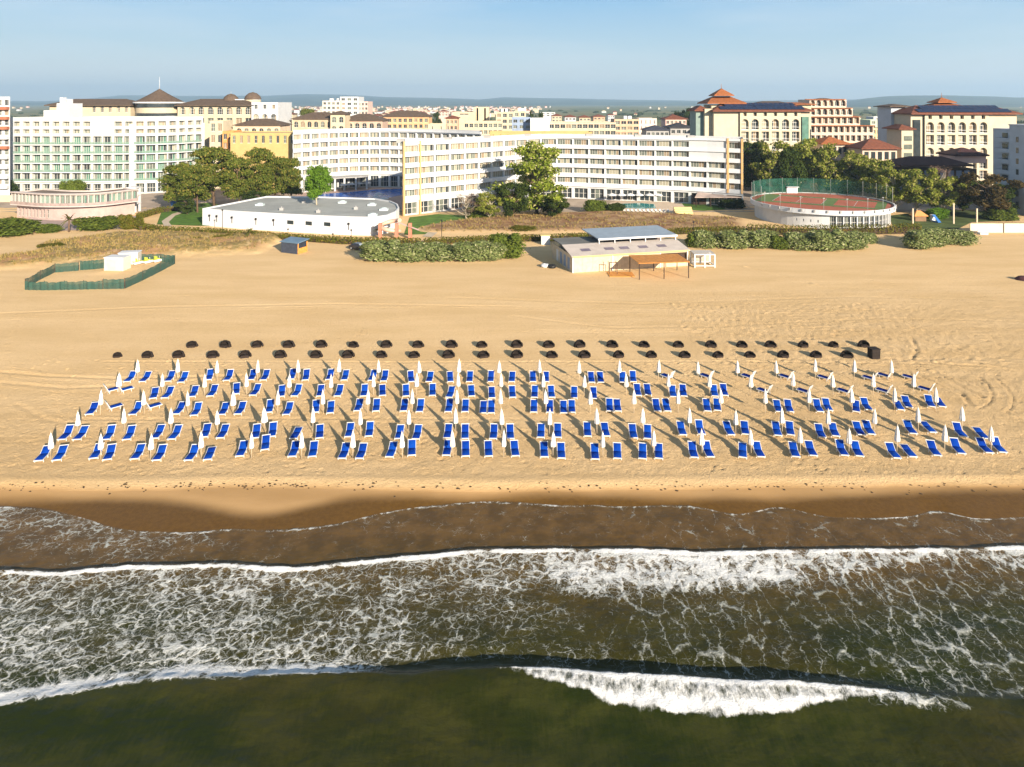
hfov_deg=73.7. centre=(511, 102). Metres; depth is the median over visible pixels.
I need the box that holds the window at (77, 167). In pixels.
[74,164,80,171]
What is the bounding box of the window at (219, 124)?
[218,123,221,130]
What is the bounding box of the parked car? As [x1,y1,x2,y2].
[349,242,361,250]
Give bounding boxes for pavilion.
[9,187,137,219]
[691,192,741,206]
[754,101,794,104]
[786,102,815,149]
[811,136,850,187]
[844,138,901,169]
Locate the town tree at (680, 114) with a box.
[674,111,682,116]
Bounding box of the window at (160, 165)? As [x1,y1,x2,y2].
[158,163,165,170]
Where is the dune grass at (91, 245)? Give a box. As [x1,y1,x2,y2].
[0,211,738,264]
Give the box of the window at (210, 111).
[208,107,213,114]
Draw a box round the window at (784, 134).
[782,132,787,140]
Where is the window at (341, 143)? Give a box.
[339,141,347,145]
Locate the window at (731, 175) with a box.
[726,173,740,178]
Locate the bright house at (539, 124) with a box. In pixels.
[530,118,549,130]
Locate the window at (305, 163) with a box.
[303,161,308,165]
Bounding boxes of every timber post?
[912,208,913,222]
[953,203,954,223]
[976,208,977,222]
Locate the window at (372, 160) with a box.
[370,158,378,162]
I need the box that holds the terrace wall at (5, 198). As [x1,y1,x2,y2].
[0,195,10,201]
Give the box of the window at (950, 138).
[947,135,953,144]
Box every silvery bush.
[358,239,400,261]
[388,241,433,262]
[419,241,454,261]
[448,239,486,261]
[471,239,507,261]
[691,229,722,248]
[715,228,750,249]
[746,228,780,248]
[782,231,821,250]
[803,227,846,250]
[840,230,871,250]
[863,232,879,243]
[899,228,937,249]
[931,226,953,246]
[949,229,981,245]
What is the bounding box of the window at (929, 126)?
[924,122,931,132]
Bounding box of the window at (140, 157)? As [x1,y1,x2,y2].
[137,154,144,161]
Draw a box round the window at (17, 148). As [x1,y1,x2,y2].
[15,145,20,153]
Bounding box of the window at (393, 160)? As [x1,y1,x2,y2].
[391,158,397,162]
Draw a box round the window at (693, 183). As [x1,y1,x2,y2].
[691,181,705,187]
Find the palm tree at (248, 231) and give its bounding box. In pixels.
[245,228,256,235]
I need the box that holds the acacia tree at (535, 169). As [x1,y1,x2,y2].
[486,140,568,213]
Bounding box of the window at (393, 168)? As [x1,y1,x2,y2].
[391,166,397,170]
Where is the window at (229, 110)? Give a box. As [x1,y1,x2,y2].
[227,107,231,114]
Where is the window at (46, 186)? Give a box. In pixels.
[44,184,49,188]
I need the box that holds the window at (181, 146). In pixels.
[179,144,183,151]
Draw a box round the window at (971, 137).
[969,135,974,144]
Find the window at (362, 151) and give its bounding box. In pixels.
[360,149,368,153]
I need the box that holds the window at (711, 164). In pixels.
[709,162,723,167]
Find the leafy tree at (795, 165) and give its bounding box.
[770,149,807,191]
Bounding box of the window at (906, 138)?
[904,136,911,140]
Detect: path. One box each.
[162,211,181,225]
[423,232,436,236]
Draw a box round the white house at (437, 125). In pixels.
[428,123,447,128]
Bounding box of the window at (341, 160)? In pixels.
[339,158,347,162]
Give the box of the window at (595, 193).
[591,189,603,198]
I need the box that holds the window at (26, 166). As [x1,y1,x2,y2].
[24,164,29,171]
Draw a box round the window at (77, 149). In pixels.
[74,146,80,153]
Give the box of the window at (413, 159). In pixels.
[405,156,416,162]
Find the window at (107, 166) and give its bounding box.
[105,164,110,171]
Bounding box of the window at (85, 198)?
[83,195,87,202]
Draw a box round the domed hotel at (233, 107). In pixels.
[44,77,291,146]
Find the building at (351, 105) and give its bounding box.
[340,97,363,115]
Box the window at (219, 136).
[218,135,221,142]
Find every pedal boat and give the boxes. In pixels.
[131,258,142,264]
[142,257,153,263]
[153,256,161,262]
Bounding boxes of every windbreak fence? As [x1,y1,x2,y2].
[25,263,54,282]
[25,280,102,289]
[55,261,78,272]
[80,259,103,269]
[103,278,123,288]
[125,255,174,287]
[141,254,173,261]
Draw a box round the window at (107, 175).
[105,173,110,180]
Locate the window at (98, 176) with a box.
[95,173,101,180]
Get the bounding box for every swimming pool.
[319,189,401,198]
[624,203,655,208]
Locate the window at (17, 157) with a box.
[15,155,20,162]
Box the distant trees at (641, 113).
[10,109,1023,122]
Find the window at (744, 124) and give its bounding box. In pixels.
[741,119,747,129]
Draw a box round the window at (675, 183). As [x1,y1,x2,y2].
[673,180,688,186]
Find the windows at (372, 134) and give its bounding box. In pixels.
[293,132,480,139]
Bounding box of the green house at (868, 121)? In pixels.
[860,119,876,126]
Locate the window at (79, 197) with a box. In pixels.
[77,195,81,202]
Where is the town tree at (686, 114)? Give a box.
[681,108,689,125]
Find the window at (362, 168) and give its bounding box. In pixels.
[360,166,368,170]
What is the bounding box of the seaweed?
[9,480,1023,496]
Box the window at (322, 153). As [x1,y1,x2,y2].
[320,151,326,155]
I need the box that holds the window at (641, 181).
[639,179,653,184]
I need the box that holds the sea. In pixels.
[0,502,1023,766]
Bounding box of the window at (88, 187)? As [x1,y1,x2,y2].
[85,184,90,189]
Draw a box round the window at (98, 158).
[95,155,101,162]
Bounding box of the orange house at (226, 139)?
[222,130,241,169]
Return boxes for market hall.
[550,121,615,134]
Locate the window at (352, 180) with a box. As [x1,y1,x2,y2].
[350,178,357,186]
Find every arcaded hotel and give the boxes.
[291,112,329,129]
[349,114,389,127]
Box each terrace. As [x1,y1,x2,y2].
[296,187,401,208]
[609,201,683,212]
[611,116,638,134]
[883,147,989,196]
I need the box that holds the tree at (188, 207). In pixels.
[173,195,194,213]
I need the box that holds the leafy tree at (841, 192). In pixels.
[823,166,860,194]
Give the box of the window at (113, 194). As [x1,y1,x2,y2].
[112,193,115,200]
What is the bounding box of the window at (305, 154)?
[303,152,308,156]
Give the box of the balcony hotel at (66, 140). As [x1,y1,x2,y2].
[10,97,203,193]
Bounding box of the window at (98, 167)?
[95,164,101,171]
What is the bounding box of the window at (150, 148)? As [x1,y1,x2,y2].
[147,145,154,152]
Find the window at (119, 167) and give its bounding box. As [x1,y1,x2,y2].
[116,164,122,171]
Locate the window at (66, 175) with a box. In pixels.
[64,173,69,180]
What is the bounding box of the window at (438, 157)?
[436,154,447,160]
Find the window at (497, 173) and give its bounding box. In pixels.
[493,171,501,176]
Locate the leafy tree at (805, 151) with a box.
[770,138,821,191]
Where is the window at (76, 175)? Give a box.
[74,173,80,179]
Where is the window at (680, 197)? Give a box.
[674,192,687,202]
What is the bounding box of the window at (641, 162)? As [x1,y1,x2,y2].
[639,160,653,165]
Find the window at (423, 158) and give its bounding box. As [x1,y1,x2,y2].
[421,155,432,161]
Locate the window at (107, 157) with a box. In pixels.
[105,155,110,162]
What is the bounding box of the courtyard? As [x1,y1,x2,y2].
[29,216,135,230]
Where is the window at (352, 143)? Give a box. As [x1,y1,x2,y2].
[350,141,357,145]
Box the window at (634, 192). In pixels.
[623,190,636,200]
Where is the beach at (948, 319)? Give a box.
[0,207,1023,531]
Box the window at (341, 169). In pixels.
[339,167,347,171]
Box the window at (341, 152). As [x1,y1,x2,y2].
[339,150,347,154]
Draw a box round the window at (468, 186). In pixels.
[466,184,476,189]
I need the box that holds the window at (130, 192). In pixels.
[128,191,131,198]
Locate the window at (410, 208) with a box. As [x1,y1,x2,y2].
[405,202,415,214]
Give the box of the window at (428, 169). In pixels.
[421,166,432,172]
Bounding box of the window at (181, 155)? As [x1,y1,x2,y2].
[179,153,183,160]
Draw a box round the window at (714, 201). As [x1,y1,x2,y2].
[711,198,723,204]
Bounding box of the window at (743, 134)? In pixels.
[741,132,747,140]
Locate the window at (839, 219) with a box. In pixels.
[837,217,842,227]
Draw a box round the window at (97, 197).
[95,194,99,201]
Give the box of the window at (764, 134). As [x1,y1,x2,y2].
[762,132,767,140]
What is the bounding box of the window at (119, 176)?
[116,173,122,180]
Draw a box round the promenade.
[0,182,985,211]
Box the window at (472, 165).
[466,163,476,169]
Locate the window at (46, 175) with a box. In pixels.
[44,173,49,180]
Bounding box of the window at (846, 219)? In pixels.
[844,217,849,227]
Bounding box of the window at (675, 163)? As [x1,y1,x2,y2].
[673,161,688,166]
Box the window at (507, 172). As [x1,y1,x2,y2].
[505,170,513,175]
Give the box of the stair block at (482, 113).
[474,107,489,120]
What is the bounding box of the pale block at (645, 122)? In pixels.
[635,118,656,134]
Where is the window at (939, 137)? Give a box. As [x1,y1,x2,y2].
[937,135,942,144]
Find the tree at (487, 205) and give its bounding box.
[475,191,502,215]
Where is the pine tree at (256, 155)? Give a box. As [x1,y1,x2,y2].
[238,147,281,190]
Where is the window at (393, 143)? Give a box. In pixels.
[391,141,397,145]
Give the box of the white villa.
[866,116,876,118]
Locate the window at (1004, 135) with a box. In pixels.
[1002,133,1007,137]
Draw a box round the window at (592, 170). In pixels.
[590,168,603,173]
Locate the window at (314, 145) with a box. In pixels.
[312,142,317,147]
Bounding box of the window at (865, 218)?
[864,216,867,226]
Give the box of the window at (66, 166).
[64,164,69,171]
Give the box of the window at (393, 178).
[391,176,396,186]
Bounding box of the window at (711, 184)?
[709,182,723,188]
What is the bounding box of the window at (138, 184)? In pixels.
[137,183,143,192]
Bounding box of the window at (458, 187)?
[451,185,462,191]
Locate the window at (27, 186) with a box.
[25,184,29,190]
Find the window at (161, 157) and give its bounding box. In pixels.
[158,154,165,161]
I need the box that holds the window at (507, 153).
[505,150,513,155]
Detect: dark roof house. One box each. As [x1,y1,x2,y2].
[640,125,668,134]
[662,123,689,135]
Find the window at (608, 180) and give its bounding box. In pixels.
[606,178,620,183]
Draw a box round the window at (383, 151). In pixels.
[381,149,388,153]
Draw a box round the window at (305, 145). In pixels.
[303,143,308,147]
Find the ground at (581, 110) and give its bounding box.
[10,106,1023,126]
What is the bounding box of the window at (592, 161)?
[590,158,603,163]
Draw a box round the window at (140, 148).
[137,145,144,152]
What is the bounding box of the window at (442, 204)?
[436,199,447,210]
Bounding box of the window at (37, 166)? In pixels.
[35,164,39,171]
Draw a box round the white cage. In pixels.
[690,250,715,267]
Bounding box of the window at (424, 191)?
[421,188,432,194]
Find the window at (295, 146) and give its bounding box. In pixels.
[293,143,299,148]
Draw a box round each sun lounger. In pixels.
[33,445,49,461]
[51,444,68,461]
[57,424,74,440]
[72,425,89,440]
[84,402,97,415]
[88,442,104,459]
[102,443,116,460]
[103,384,118,393]
[103,424,116,440]
[104,400,122,410]
[119,386,133,392]
[122,425,136,440]
[123,371,136,382]
[128,401,141,415]
[129,443,146,460]
[138,371,151,382]
[146,402,161,409]
[149,386,159,399]
[151,444,167,461]
[152,424,165,439]
[160,386,174,399]
[164,370,175,382]
[167,424,182,440]
[173,401,185,415]
[177,371,189,383]
[183,444,198,461]
[189,385,199,397]
[189,402,202,416]
[202,423,211,437]
[203,446,216,461]
[206,368,213,380]
[206,384,218,396]
[216,424,229,439]
[219,402,229,415]
[222,369,233,381]
[232,382,239,394]
[233,401,246,415]
[235,440,248,457]
[248,369,256,379]
[249,383,261,396]
[252,423,260,438]
[260,369,270,380]
[260,434,270,451]
[265,399,274,412]
[268,421,277,437]
[278,384,285,397]
[282,401,293,415]
[287,368,295,380]
[287,440,299,456]
[289,427,302,439]
[290,384,302,397]
[302,369,309,380]
[308,440,318,456]
[312,399,319,412]
[315,423,323,439]
[316,384,324,396]
[325,368,334,380]
[326,400,334,414]
[334,384,343,397]
[337,442,349,459]
[341,369,349,379]
[344,422,354,438]
[353,398,363,411]
[355,443,367,459]
[360,384,367,396]
[365,421,373,436]
[367,369,376,380]
[372,398,380,412]
[379,384,385,396]
[380,370,388,382]
[385,441,397,458]
[394,424,404,439]
[400,398,408,411]
[402,384,409,397]
[407,370,414,382]
[407,439,415,456]
[412,424,422,440]
[416,398,424,411]
[425,371,433,382]
[429,383,435,396]
[442,439,451,456]
[443,423,452,438]
[444,398,453,412]
[445,386,455,397]
[447,371,453,382]
[461,399,468,412]
[461,423,468,439]
[461,440,469,457]
[466,371,473,382]
[467,384,474,397]
[479,400,486,414]
[484,440,492,457]
[487,370,494,382]
[487,399,494,414]
[488,386,495,398]
[489,423,497,439]
[506,423,514,439]
[508,371,515,382]
[508,385,515,398]
[510,440,519,457]
[529,371,535,381]
[530,399,537,412]
[531,385,537,398]
[537,423,544,438]
[540,441,548,457]
[543,371,548,381]
[546,399,553,412]
[547,385,554,397]
[554,423,561,438]
[557,442,565,459]
[560,400,566,412]
[568,399,575,413]
[570,386,577,399]
[583,421,591,436]
[587,371,594,383]
[590,386,596,398]
[590,443,599,459]
[596,371,603,383]
[600,422,610,437]
[606,398,613,411]
[613,398,621,412]
[613,442,621,459]
[619,371,625,383]
[628,423,637,439]
[629,370,636,382]
[633,383,641,395]
[638,442,646,460]
[643,383,651,395]
[643,424,651,439]
[652,398,661,411]
[654,443,662,459]
[660,371,674,377]
[661,398,671,411]
[669,385,676,396]
[676,421,686,436]
[679,384,687,396]
[687,441,698,457]
[694,419,705,435]
[699,371,713,379]
[702,398,711,411]
[702,440,714,457]
[710,384,718,397]
[713,397,721,410]
[719,383,728,395]
[722,421,735,435]
[738,442,746,459]
[740,371,755,378]
[740,420,748,434]
[753,441,765,457]
[756,385,772,393]
[771,421,782,436]
[772,399,783,412]
[778,371,793,380]
[783,399,793,413]
[785,420,794,436]
[788,441,800,457]
[796,385,812,393]
[804,440,817,456]
[812,398,824,412]
[814,423,826,438]
[817,372,832,381]
[821,397,833,411]
[829,422,840,437]
[834,439,849,455]
[836,385,853,395]
[851,421,865,436]
[851,440,864,457]
[852,400,860,412]
[859,397,872,410]
[861,372,877,379]
[861,420,875,435]
[875,385,892,394]
[877,372,890,379]
[884,442,901,459]
[893,400,904,411]
[899,444,917,457]
[900,395,913,408]
[901,371,918,378]
[902,419,917,434]
[917,383,935,392]
[920,421,937,433]
[924,394,935,408]
[925,439,942,456]
[932,397,946,407]
[949,437,966,454]
[951,421,967,437]
[971,427,987,438]
[975,437,994,454]
[992,436,1007,453]
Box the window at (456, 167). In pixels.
[451,164,462,170]
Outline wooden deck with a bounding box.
[607,262,634,276]
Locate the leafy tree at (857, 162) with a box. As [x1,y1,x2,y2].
[829,153,884,195]
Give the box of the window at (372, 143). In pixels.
[370,141,378,145]
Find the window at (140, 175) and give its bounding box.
[137,172,144,180]
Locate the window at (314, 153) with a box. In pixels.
[312,151,317,156]
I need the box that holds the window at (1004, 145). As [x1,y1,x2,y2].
[1002,143,1007,148]
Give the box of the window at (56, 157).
[54,155,59,162]
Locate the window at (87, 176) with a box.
[84,173,90,180]
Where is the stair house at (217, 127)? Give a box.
[210,120,232,187]
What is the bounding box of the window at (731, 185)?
[726,183,740,189]
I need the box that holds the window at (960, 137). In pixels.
[958,135,963,144]
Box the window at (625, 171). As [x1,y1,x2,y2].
[623,169,636,174]
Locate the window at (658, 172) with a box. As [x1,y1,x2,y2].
[656,170,670,175]
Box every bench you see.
[787,187,797,192]
[977,230,987,234]
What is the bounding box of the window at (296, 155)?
[293,152,299,157]
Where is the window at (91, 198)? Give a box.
[89,195,93,202]
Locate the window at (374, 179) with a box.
[371,176,377,186]
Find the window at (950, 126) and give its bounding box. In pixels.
[948,122,953,132]
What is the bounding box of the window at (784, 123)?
[782,119,787,128]
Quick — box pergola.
[628,254,689,279]
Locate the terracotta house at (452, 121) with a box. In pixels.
[445,115,460,129]
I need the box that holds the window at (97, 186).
[95,184,100,189]
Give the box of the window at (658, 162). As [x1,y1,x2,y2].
[656,160,670,165]
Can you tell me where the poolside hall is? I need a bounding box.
[202,196,398,235]
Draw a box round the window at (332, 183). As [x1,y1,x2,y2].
[330,179,336,188]
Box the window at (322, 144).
[320,142,326,146]
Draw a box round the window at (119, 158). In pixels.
[116,155,122,162]
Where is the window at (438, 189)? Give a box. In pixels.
[436,186,447,192]
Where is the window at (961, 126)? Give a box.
[958,122,963,132]
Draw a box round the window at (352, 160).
[350,158,357,162]
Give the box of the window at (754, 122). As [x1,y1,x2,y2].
[752,119,757,128]
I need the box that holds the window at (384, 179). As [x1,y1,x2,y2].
[381,176,387,186]
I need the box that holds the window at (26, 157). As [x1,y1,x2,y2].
[24,155,29,162]
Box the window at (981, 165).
[979,163,985,167]
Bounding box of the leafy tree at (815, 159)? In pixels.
[799,142,844,192]
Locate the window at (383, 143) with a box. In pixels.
[381,141,388,145]
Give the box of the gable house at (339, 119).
[329,111,351,128]
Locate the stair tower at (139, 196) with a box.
[126,186,140,211]
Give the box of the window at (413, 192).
[405,189,416,196]
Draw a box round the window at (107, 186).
[105,184,111,188]
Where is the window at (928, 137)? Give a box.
[926,135,931,144]
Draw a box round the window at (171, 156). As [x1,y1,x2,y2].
[168,153,174,160]
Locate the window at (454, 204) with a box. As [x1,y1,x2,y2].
[451,197,462,208]
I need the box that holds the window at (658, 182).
[656,180,670,185]
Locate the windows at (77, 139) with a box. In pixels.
[15,120,200,144]
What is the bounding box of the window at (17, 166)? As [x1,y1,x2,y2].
[15,164,20,171]
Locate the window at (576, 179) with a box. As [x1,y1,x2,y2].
[574,177,587,182]
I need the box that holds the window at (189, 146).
[187,143,191,150]
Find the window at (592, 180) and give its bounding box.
[590,177,603,182]
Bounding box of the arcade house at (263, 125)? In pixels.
[232,119,292,130]
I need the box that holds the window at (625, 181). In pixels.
[623,179,636,184]
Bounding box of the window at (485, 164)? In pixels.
[480,162,489,168]
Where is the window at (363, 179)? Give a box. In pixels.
[360,177,365,186]
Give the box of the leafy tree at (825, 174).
[811,149,859,193]
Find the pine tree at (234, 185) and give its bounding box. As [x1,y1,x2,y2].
[216,157,256,200]
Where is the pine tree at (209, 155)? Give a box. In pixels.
[189,146,242,205]
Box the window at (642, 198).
[640,191,653,200]
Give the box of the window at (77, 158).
[74,155,80,162]
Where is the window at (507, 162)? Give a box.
[505,160,513,165]
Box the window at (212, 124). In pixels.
[211,123,214,130]
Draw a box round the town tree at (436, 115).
[432,112,441,122]
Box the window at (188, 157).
[187,152,191,159]
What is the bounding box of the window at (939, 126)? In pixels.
[937,122,942,132]
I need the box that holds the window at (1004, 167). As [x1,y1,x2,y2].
[1002,164,1007,169]
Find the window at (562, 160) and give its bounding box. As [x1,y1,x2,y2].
[558,158,571,163]
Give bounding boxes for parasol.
[48,432,53,458]
[75,412,80,425]
[98,389,102,414]
[98,433,103,458]
[116,372,121,394]
[121,409,126,423]
[135,359,139,379]
[141,389,145,404]
[148,433,153,459]
[160,373,164,394]
[168,409,173,432]
[175,359,179,380]
[185,390,189,405]
[198,430,203,448]
[202,375,206,395]
[215,361,218,373]
[215,411,219,432]
[230,390,235,413]
[244,372,248,395]
[249,432,253,457]
[256,361,259,380]
[261,408,267,430]
[275,391,279,413]
[287,373,290,388]
[296,361,299,379]
[299,431,303,458]
[311,408,314,432]
[321,390,324,404]
[329,375,332,387]
[337,358,340,371]
[350,431,355,458]
[358,408,362,433]
[366,389,369,412]
[371,373,375,394]
[377,359,380,373]
[400,432,404,457]
[406,410,410,433]
[410,388,413,403]
[414,373,418,394]
[417,361,420,380]
[450,429,454,451]
[453,407,457,432]
[455,389,458,403]
[456,373,459,394]
[457,358,460,372]
[497,360,500,372]
[498,388,502,404]
[499,374,502,386]
[499,408,503,424]
[501,430,505,457]
[538,359,540,380]
[541,372,544,387]
[543,389,547,406]
[547,410,551,434]
[550,431,555,446]
[577,361,580,373]
[582,374,586,387]
[588,389,592,406]
[594,407,598,424]
[600,431,604,447]
[617,359,620,374]
[624,374,627,394]
[632,390,635,404]
[640,409,644,432]
[651,431,655,455]
[657,361,660,380]
[666,373,669,394]
[676,390,679,403]
[687,407,691,431]
[696,362,699,373]
[699,428,704,454]
[707,375,711,391]
[718,388,722,411]
[733,411,737,433]
[735,360,739,380]
[748,375,752,395]
[748,428,753,453]
[763,388,767,412]
[774,361,777,381]
[780,406,784,432]
[791,372,794,393]
[797,428,802,451]
[807,388,810,402]
[813,358,816,372]
[826,408,830,432]
[830,374,834,387]
[846,428,851,443]
[849,387,854,408]
[852,359,856,372]
[871,373,875,395]
[872,408,876,431]
[890,359,893,372]
[892,386,896,409]
[894,424,899,451]
[911,374,915,394]
[915,407,920,431]
[934,388,938,411]
[942,424,947,451]
[959,407,964,429]
[988,425,993,449]
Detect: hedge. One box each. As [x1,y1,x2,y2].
[132,221,420,244]
[136,205,179,229]
[240,190,268,200]
[423,225,747,243]
[746,222,922,234]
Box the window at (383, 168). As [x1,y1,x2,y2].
[381,166,388,170]
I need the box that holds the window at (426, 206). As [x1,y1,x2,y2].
[421,200,431,212]
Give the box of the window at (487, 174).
[480,172,489,178]
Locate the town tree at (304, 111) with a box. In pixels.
[299,107,314,115]
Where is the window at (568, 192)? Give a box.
[560,188,571,197]
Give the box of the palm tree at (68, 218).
[60,213,78,231]
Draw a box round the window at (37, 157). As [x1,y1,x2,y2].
[35,155,39,162]
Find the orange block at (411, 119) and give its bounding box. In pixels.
[380,111,432,128]
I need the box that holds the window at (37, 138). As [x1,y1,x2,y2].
[35,136,39,143]
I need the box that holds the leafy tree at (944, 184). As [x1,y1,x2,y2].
[921,176,967,209]
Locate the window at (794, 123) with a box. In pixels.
[792,119,797,128]
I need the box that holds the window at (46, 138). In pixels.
[44,136,49,144]
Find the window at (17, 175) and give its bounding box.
[15,173,20,180]
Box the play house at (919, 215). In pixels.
[909,210,928,220]
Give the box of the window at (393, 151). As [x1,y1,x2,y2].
[391,149,397,153]
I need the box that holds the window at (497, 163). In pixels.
[493,161,501,166]
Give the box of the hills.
[10,94,1023,106]
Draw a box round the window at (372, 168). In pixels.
[370,166,378,170]
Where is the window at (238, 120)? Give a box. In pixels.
[236,118,241,123]
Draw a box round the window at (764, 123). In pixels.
[762,119,767,128]
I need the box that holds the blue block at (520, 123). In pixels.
[512,117,530,130]
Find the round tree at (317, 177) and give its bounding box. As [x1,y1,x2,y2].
[303,164,332,204]
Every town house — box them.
[292,112,296,130]
[438,110,448,122]
[540,112,554,120]
[551,114,561,120]
[563,115,575,120]
[578,115,590,120]
[591,114,605,120]
[606,114,613,120]
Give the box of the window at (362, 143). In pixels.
[360,141,368,145]
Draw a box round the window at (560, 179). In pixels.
[558,177,571,181]
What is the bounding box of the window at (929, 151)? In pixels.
[924,147,931,155]
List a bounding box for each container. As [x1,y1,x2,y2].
[103,254,130,270]
[118,250,141,264]
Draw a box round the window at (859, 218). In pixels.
[858,217,861,227]
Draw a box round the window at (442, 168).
[436,165,447,171]
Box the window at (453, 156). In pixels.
[451,154,462,159]
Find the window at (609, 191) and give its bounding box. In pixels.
[607,189,619,199]
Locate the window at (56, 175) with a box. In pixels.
[54,173,59,180]
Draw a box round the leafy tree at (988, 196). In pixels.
[952,171,1023,212]
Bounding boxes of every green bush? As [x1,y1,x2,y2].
[0,216,45,237]
[10,179,19,194]
[35,223,64,233]
[36,242,65,247]
[59,179,86,189]
[71,215,120,230]
[116,213,136,229]
[212,234,230,236]
[464,206,495,217]
[487,231,530,258]
[509,225,537,231]
[581,199,607,211]
[605,202,625,211]
[683,232,701,247]
[718,199,746,208]
[767,235,792,249]
[924,207,949,219]
[981,208,1019,220]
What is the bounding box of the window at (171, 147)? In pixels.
[168,144,174,151]
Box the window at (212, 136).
[211,135,214,142]
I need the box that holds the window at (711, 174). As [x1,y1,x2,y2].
[709,172,723,178]
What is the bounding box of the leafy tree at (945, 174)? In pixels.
[918,164,957,206]
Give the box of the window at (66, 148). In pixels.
[64,146,69,153]
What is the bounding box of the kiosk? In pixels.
[540,233,550,244]
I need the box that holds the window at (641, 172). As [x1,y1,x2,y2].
[639,169,653,175]
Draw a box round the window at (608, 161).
[606,159,620,164]
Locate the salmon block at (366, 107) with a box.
[360,102,372,113]
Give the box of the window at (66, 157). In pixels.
[64,155,69,162]
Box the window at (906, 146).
[904,144,911,148]
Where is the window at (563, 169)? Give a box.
[558,167,571,172]
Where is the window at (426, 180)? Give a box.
[421,177,432,183]
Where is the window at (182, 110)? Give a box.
[180,107,184,114]
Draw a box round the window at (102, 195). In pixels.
[101,194,104,201]
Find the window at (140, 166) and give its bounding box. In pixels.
[137,163,144,170]
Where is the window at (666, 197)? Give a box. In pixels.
[657,191,670,201]
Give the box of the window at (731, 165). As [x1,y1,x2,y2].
[726,163,740,168]
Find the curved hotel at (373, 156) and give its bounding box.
[292,128,481,192]
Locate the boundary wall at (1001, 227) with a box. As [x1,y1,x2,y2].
[970,223,1023,232]
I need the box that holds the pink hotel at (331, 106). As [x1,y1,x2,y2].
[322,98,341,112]
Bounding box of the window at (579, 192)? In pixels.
[575,188,587,197]
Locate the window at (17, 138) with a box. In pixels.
[15,136,20,143]
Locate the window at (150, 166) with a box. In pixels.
[147,163,154,170]
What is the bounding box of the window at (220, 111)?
[217,107,222,114]
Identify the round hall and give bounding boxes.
[750,192,896,227]
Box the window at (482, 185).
[480,182,489,188]
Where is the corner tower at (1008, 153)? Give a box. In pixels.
[993,124,1023,214]
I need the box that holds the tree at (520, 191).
[494,181,530,216]
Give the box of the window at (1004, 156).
[1002,154,1007,159]
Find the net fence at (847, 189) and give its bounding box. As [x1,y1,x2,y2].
[782,178,892,203]
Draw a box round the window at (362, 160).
[360,158,368,162]
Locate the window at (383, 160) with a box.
[381,158,388,162]
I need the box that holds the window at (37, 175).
[35,173,39,180]
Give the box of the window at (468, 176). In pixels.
[466,173,476,179]
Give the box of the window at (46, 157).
[44,155,49,162]
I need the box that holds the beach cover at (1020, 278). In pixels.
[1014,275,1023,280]
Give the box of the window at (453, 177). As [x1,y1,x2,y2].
[451,174,462,180]
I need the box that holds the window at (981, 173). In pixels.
[979,171,985,178]
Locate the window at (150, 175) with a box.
[147,172,154,179]
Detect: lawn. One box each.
[157,203,217,225]
[404,214,469,234]
[682,203,724,210]
[891,210,1019,229]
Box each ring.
[541,263,548,267]
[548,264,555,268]
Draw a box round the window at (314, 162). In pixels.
[312,160,317,164]
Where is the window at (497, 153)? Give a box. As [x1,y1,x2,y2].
[493,151,501,156]
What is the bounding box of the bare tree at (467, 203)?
[450,191,480,218]
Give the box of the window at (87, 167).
[84,164,90,171]
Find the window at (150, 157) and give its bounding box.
[147,154,154,161]
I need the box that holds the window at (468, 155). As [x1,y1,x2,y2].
[466,153,476,158]
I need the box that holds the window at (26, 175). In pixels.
[24,173,29,180]
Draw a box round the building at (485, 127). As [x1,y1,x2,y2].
[464,121,502,135]
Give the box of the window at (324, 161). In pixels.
[320,159,326,164]
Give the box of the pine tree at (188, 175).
[176,163,219,212]
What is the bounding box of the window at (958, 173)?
[956,171,961,177]
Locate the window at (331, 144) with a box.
[329,142,336,146]
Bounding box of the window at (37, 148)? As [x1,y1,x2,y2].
[35,146,39,153]
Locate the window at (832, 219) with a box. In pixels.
[830,216,835,226]
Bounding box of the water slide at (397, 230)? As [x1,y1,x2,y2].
[378,218,418,238]
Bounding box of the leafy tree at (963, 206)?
[941,178,985,210]
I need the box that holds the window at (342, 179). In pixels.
[340,178,346,187]
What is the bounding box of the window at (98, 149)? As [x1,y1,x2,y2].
[95,146,101,153]
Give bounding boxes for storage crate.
[867,346,880,358]
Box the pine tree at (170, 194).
[156,162,193,201]
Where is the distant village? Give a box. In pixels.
[12,105,1020,116]
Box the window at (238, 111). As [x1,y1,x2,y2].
[236,107,241,114]
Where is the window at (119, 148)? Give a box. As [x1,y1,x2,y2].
[116,145,122,153]
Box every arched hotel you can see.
[687,88,814,187]
[873,93,1022,190]
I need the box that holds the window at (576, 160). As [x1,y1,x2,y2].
[574,158,587,163]
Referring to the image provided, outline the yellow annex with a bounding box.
[490,131,591,135]
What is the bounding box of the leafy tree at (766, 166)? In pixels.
[749,141,790,191]
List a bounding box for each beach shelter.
[112,352,122,357]
[141,351,153,357]
[172,350,184,357]
[186,341,197,347]
[206,350,219,358]
[220,340,231,347]
[239,350,251,358]
[251,340,263,347]
[274,349,286,357]
[283,340,294,347]
[310,350,322,357]
[315,340,327,347]
[341,349,354,358]
[348,341,358,347]
[376,350,387,357]
[380,340,392,347]
[408,351,419,357]
[412,340,423,347]
[442,349,454,358]
[445,340,457,347]
[476,341,487,347]
[477,350,489,358]
[510,339,522,347]
[510,349,522,358]
[542,340,554,347]
[546,350,557,357]
[573,339,585,347]
[578,350,590,358]
[606,340,618,347]
[613,350,623,357]
[638,340,649,347]
[645,350,656,357]
[672,340,683,347]
[678,350,690,357]
[705,340,716,347]
[712,351,723,357]
[736,340,747,347]
[744,351,755,357]
[764,340,776,347]
[777,350,788,357]
[797,341,808,347]
[809,350,821,357]
[828,341,838,347]
[840,350,853,358]
[857,340,869,347]

